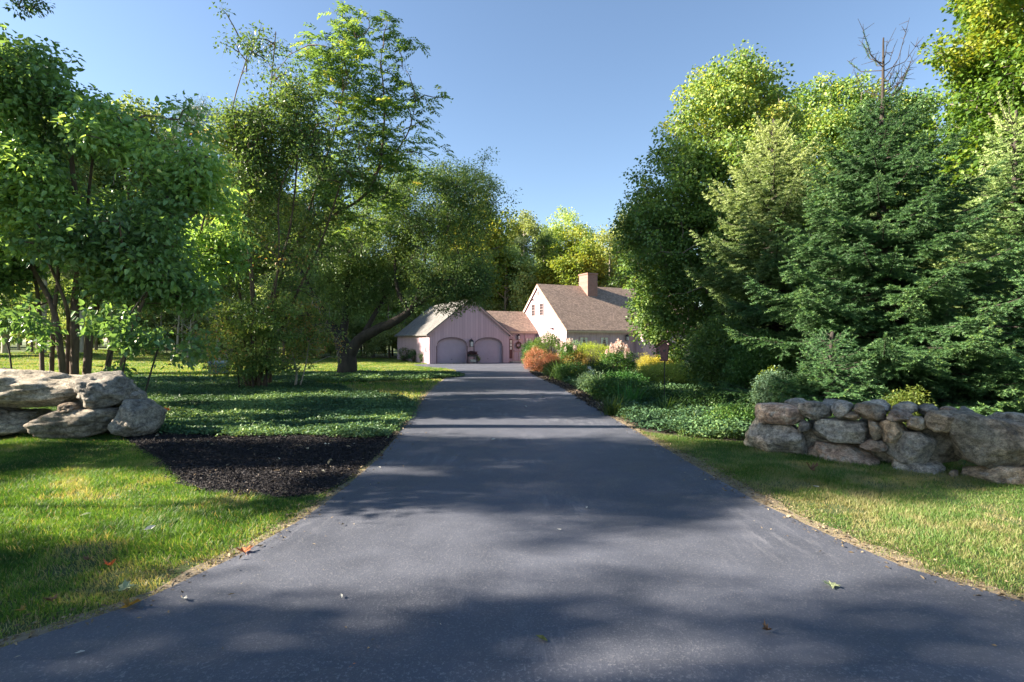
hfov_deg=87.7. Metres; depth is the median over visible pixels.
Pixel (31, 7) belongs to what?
overhanging tree
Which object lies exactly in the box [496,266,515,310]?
woodland tree
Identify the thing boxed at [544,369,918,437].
pachysandra ground cover
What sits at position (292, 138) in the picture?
slender tree
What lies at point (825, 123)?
maple tree
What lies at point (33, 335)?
broadleaf tree
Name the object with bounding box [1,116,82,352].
broadleaf tree
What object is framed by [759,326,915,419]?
shrub
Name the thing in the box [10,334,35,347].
understory bush
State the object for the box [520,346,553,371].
barberry bush
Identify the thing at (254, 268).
broadleaf tree
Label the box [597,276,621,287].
broadleaf tree
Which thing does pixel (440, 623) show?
drive litter
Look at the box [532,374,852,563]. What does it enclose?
drive litter
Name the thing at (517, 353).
entry door
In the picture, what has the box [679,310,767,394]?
dark shrub
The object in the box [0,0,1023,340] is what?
sky
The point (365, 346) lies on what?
understory bush
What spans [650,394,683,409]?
daylily plant
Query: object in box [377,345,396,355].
understory bush
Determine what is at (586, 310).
house
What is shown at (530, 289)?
broadleaf tree
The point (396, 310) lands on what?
broadleaf tree
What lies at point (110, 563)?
fallen leaf
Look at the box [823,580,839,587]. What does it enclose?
fallen leaf
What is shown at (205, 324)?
woodland tree
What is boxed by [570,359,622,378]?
perennial plant
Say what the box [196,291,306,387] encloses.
leafy bush
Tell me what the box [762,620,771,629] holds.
fallen leaf
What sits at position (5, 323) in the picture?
broadleaf tree
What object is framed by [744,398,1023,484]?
stone wall
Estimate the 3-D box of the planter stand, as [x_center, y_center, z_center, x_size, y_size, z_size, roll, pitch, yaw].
[-3.359,1.345,45.083,1.020,1.131,0.718,0,0,-25]
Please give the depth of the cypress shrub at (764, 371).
11.60 m
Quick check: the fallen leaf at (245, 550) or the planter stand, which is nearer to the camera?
the fallen leaf at (245, 550)
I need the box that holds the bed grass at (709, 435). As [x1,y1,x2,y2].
[569,381,754,439]
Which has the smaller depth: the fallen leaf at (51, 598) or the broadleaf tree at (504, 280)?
the fallen leaf at (51, 598)
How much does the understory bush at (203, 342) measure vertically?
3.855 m
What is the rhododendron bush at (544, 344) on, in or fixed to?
on the ground at (192, 563)
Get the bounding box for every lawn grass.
[0,349,455,435]
[0,433,394,646]
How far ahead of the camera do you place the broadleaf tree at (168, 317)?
57.02 m
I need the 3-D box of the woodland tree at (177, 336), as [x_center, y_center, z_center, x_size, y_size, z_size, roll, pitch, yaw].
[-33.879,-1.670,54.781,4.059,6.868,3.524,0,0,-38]
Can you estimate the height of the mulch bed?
0.001 m
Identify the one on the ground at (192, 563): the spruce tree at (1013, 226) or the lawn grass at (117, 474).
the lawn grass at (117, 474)
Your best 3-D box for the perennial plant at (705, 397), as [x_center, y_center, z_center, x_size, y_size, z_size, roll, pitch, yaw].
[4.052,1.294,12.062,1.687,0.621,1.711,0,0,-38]
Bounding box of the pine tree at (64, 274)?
[47,263,75,287]
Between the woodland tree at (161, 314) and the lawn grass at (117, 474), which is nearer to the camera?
the lawn grass at (117, 474)
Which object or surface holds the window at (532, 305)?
in the house
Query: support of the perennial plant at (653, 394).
on the bed soil
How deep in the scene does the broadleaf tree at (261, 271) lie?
59.41 m
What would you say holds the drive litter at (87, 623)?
on the driveway
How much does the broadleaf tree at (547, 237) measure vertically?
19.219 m
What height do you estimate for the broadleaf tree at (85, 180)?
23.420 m
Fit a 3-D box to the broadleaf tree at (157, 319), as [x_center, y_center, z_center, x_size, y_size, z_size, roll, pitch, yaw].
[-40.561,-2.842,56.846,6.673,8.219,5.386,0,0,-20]
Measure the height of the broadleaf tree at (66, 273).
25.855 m
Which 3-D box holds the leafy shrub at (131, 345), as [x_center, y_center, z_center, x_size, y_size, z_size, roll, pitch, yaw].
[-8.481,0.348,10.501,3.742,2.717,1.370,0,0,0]
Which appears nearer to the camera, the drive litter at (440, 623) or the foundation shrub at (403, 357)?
the drive litter at (440, 623)
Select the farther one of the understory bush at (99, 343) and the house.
the understory bush at (99, 343)
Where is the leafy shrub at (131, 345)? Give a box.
[0,290,175,391]
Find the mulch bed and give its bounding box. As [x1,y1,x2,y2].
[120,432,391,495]
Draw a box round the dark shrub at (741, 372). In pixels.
[721,328,800,396]
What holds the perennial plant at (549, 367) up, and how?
on the bed soil
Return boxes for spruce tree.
[681,112,910,397]
[698,17,1023,415]
[917,202,1023,415]
[920,91,1023,381]
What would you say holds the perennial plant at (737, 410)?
on the bed soil
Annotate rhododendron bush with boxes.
[520,340,538,364]
[523,331,570,364]
[564,339,586,356]
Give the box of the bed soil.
[547,374,743,441]
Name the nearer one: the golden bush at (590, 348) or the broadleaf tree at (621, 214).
the golden bush at (590, 348)
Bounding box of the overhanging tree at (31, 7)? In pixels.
[2,0,54,20]
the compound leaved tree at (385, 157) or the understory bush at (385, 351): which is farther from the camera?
the understory bush at (385, 351)
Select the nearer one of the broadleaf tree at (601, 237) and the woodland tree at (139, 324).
the woodland tree at (139, 324)
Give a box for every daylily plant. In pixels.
[539,358,568,379]
[575,373,606,395]
[594,391,634,416]
[606,380,658,402]
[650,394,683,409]
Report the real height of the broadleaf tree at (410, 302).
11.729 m
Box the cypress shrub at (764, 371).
[751,365,777,387]
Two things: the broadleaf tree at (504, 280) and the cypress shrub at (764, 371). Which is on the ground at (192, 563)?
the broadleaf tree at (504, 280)
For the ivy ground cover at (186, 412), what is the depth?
12.12 m
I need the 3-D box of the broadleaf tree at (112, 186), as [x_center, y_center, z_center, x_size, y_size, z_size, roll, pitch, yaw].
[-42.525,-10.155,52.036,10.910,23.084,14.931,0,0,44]
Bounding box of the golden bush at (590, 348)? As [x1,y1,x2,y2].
[567,341,609,368]
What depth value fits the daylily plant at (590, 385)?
15.59 m
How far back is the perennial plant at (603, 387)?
13.79 m
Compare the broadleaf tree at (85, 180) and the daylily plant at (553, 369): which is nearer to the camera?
the daylily plant at (553, 369)
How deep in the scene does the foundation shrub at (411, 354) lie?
47.87 m
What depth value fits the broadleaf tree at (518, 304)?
58.61 m
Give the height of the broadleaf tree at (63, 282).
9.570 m
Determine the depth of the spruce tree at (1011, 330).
9.74 m
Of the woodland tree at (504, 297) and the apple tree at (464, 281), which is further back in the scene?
the woodland tree at (504, 297)
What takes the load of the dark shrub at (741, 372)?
on the bed soil
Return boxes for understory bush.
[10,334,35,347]
[55,334,93,345]
[84,337,103,345]
[141,326,187,353]
[188,331,225,352]
[304,332,328,357]
[321,347,334,353]
[351,338,387,356]
[363,326,402,356]
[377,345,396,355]
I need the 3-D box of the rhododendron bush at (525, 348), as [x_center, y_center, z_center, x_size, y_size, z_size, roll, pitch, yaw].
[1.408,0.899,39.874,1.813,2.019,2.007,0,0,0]
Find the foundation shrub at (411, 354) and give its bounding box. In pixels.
[408,348,416,361]
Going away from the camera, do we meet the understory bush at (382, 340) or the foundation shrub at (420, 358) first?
the foundation shrub at (420, 358)
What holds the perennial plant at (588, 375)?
on the bed soil
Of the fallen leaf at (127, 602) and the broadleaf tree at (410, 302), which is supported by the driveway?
the fallen leaf at (127, 602)
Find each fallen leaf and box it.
[13,604,25,610]
[42,593,59,601]
[103,558,115,565]
[114,579,133,590]
[121,596,140,607]
[236,545,252,554]
[536,635,547,640]
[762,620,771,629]
[806,462,817,470]
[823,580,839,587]
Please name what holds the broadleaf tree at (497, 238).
on the ground at (192, 563)
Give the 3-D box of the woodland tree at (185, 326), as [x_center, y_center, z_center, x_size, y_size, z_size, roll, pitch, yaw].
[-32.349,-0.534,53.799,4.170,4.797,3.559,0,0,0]
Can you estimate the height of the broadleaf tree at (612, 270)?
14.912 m
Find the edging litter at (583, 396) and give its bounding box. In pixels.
[529,370,609,410]
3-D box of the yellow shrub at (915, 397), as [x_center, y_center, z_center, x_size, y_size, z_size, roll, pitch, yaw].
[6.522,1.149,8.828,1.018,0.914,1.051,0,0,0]
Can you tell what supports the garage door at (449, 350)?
in the house
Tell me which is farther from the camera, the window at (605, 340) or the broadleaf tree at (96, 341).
the broadleaf tree at (96, 341)
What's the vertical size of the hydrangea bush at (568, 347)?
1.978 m
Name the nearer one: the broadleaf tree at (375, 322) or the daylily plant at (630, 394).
the daylily plant at (630, 394)
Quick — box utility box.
[208,361,227,374]
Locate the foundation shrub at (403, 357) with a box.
[395,345,408,360]
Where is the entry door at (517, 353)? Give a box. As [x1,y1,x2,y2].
[513,339,522,360]
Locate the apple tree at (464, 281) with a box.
[262,145,522,372]
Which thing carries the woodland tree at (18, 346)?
on the ground at (192, 563)
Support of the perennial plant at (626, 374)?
on the bed soil
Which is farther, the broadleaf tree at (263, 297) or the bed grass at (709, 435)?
the broadleaf tree at (263, 297)
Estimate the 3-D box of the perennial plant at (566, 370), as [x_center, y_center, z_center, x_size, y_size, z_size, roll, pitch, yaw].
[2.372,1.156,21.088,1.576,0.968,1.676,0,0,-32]
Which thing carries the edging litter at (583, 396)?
on the edging bed
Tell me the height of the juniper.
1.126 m
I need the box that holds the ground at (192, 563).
[0,341,1023,638]
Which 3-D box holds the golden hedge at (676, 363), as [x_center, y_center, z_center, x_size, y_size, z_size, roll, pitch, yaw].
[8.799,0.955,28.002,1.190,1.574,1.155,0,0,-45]
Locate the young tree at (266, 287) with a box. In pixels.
[249,259,321,360]
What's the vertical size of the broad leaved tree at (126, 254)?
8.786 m
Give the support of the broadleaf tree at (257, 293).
on the ground at (192, 563)
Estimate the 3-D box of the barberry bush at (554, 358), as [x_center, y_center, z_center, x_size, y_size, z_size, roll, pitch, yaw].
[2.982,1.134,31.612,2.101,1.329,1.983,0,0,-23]
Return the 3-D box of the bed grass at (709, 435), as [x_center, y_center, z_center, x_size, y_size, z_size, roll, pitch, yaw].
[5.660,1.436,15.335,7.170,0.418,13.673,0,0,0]
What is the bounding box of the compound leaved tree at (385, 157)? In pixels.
[267,1,455,382]
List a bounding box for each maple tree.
[604,39,813,363]
[783,69,959,289]
[887,0,1023,260]
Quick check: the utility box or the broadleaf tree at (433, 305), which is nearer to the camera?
the utility box
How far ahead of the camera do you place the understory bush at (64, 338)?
62.05 m
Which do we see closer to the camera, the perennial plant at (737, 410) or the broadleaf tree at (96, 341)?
the perennial plant at (737, 410)
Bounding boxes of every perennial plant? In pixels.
[539,359,563,376]
[554,358,587,381]
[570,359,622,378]
[572,369,603,390]
[578,371,641,402]
[599,367,649,385]
[621,382,675,404]
[653,385,736,407]
[702,399,755,432]
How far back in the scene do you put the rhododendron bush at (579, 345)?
36.84 m
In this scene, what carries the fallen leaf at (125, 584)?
on the lawn grass at (117, 474)
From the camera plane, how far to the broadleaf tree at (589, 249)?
78.70 m
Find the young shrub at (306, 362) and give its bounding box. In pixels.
[270,294,350,384]
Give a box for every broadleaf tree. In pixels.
[0,282,65,351]
[0,285,33,339]
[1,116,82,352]
[23,273,70,346]
[41,116,109,352]
[47,262,92,303]
[47,279,128,350]
[60,116,147,352]
[73,98,162,348]
[85,89,194,349]
[101,302,164,338]
[137,301,197,348]
[143,93,240,344]
[172,275,246,340]
[175,140,285,354]
[218,177,309,299]
[235,279,263,315]
[240,276,290,344]
[252,153,344,357]
[262,270,321,357]
[320,282,373,347]
[334,253,415,357]
[366,292,415,357]
[383,254,432,325]
[406,273,423,324]
[420,297,455,310]
[429,190,537,309]
[481,241,543,311]
[492,236,520,304]
[502,209,555,288]
[513,234,534,301]
[517,268,551,299]
[528,224,576,282]
[531,223,613,292]
[538,205,599,264]
[576,224,642,286]
[577,235,606,286]
[597,241,698,314]
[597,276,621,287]
[611,198,646,285]
[918,236,998,313]
[972,234,998,253]
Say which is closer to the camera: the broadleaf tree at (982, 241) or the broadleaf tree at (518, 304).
the broadleaf tree at (982, 241)
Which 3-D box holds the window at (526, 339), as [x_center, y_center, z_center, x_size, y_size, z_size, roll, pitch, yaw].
[1.545,0.210,48.433,0.690,1.040,0.060,0,0,-25]
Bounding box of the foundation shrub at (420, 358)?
[417,351,423,361]
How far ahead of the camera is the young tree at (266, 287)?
45.78 m
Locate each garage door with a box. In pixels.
[436,337,467,363]
[474,337,502,362]
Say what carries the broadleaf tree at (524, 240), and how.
on the ground at (192, 563)
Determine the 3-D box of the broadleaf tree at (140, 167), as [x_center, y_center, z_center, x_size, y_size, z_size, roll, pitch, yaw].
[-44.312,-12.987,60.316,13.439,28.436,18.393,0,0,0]
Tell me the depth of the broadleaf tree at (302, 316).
56.70 m
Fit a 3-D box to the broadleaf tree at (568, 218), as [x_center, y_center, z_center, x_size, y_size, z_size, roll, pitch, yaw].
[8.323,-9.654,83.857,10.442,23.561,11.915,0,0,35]
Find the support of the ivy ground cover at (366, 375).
on the ground at (192, 563)
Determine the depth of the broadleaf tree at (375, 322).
57.98 m
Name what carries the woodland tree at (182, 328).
on the ground at (192, 563)
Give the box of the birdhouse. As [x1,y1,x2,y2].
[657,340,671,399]
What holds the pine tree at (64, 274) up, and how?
on the ground at (192, 563)
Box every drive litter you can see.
[14,391,996,657]
[85,384,446,625]
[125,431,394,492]
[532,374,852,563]
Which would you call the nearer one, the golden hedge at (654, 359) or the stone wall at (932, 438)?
the stone wall at (932, 438)
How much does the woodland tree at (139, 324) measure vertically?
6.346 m
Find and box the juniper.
[747,365,793,405]
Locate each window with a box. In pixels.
[525,338,532,343]
[531,304,534,316]
[539,303,543,315]
[580,337,588,350]
[600,337,608,350]
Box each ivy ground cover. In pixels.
[25,374,420,437]
[257,369,464,381]
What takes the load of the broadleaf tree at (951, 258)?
on the ground at (192, 563)
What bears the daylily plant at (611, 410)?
on the bed soil
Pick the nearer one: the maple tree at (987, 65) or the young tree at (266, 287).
the maple tree at (987, 65)
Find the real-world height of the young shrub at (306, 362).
3.479 m
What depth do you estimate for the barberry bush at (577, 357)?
30.52 m
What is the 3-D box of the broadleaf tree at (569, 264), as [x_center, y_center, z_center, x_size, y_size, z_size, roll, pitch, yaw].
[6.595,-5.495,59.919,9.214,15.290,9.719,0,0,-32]
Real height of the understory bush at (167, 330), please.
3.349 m
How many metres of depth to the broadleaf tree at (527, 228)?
74.42 m
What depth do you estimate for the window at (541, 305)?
47.91 m
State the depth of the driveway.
3.55 m
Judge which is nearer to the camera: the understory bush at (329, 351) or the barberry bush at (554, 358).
the barberry bush at (554, 358)
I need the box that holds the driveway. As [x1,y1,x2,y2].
[0,362,1023,664]
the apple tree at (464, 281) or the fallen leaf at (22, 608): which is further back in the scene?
the apple tree at (464, 281)
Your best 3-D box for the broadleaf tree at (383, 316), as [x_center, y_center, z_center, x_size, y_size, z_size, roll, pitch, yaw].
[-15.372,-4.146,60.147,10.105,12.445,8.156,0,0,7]
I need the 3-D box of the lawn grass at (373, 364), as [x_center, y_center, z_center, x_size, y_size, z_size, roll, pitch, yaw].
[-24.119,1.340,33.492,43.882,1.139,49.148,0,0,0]
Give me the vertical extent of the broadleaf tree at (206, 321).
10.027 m
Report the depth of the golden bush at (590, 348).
31.25 m
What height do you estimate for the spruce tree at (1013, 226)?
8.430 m
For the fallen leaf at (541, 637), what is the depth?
2.82 m
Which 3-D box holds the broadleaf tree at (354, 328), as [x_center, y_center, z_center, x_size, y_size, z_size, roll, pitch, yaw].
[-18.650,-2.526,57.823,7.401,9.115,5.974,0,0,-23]
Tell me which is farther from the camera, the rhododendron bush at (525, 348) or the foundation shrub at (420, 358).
the foundation shrub at (420, 358)
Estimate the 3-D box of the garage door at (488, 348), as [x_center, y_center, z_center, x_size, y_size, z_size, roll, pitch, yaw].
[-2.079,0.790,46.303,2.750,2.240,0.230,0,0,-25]
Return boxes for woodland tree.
[17,294,25,349]
[86,301,131,342]
[107,307,158,327]
[144,306,162,352]
[158,299,205,353]
[164,313,207,356]
[170,303,187,352]
[183,295,234,355]
[189,306,239,359]
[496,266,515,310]
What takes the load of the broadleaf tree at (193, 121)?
on the ground at (192, 563)
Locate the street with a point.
(180, 671)
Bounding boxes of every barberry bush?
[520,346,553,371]
[548,351,575,363]
[563,349,589,367]
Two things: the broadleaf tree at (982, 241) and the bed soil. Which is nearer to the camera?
the bed soil
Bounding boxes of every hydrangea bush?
[558,338,579,364]
[595,338,638,374]
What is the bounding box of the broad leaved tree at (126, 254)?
[0,22,261,374]
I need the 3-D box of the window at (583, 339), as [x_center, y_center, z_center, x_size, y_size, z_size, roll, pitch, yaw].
[6.036,0.235,44.696,0.860,1.190,0.060,0,0,-25]
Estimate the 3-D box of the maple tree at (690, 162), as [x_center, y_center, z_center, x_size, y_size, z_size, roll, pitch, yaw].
[8.036,-5.091,22.016,8.254,13.700,7.378,0,0,0]
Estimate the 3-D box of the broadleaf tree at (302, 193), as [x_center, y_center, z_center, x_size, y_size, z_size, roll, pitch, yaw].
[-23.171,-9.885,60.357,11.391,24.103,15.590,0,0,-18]
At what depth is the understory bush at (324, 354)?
56.42 m
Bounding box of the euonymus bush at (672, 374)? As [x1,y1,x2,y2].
[635,361,692,385]
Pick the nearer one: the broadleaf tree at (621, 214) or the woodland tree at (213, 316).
the woodland tree at (213, 316)
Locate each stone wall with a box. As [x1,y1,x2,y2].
[0,367,167,439]
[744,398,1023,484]
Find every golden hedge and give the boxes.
[636,352,671,369]
[669,348,687,366]
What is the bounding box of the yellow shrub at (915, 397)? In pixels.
[882,384,939,425]
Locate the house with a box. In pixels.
[394,273,690,363]
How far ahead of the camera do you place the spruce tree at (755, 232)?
14.50 m
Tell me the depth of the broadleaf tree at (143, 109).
59.02 m
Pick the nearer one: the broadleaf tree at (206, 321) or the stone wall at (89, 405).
the stone wall at (89, 405)
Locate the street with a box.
[0,660,1023,681]
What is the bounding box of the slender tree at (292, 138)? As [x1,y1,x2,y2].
[190,0,381,387]
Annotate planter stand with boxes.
[467,350,478,362]
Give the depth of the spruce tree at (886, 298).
10.50 m
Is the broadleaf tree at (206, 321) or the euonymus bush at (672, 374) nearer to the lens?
the euonymus bush at (672, 374)
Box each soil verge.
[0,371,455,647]
[611,415,1023,601]

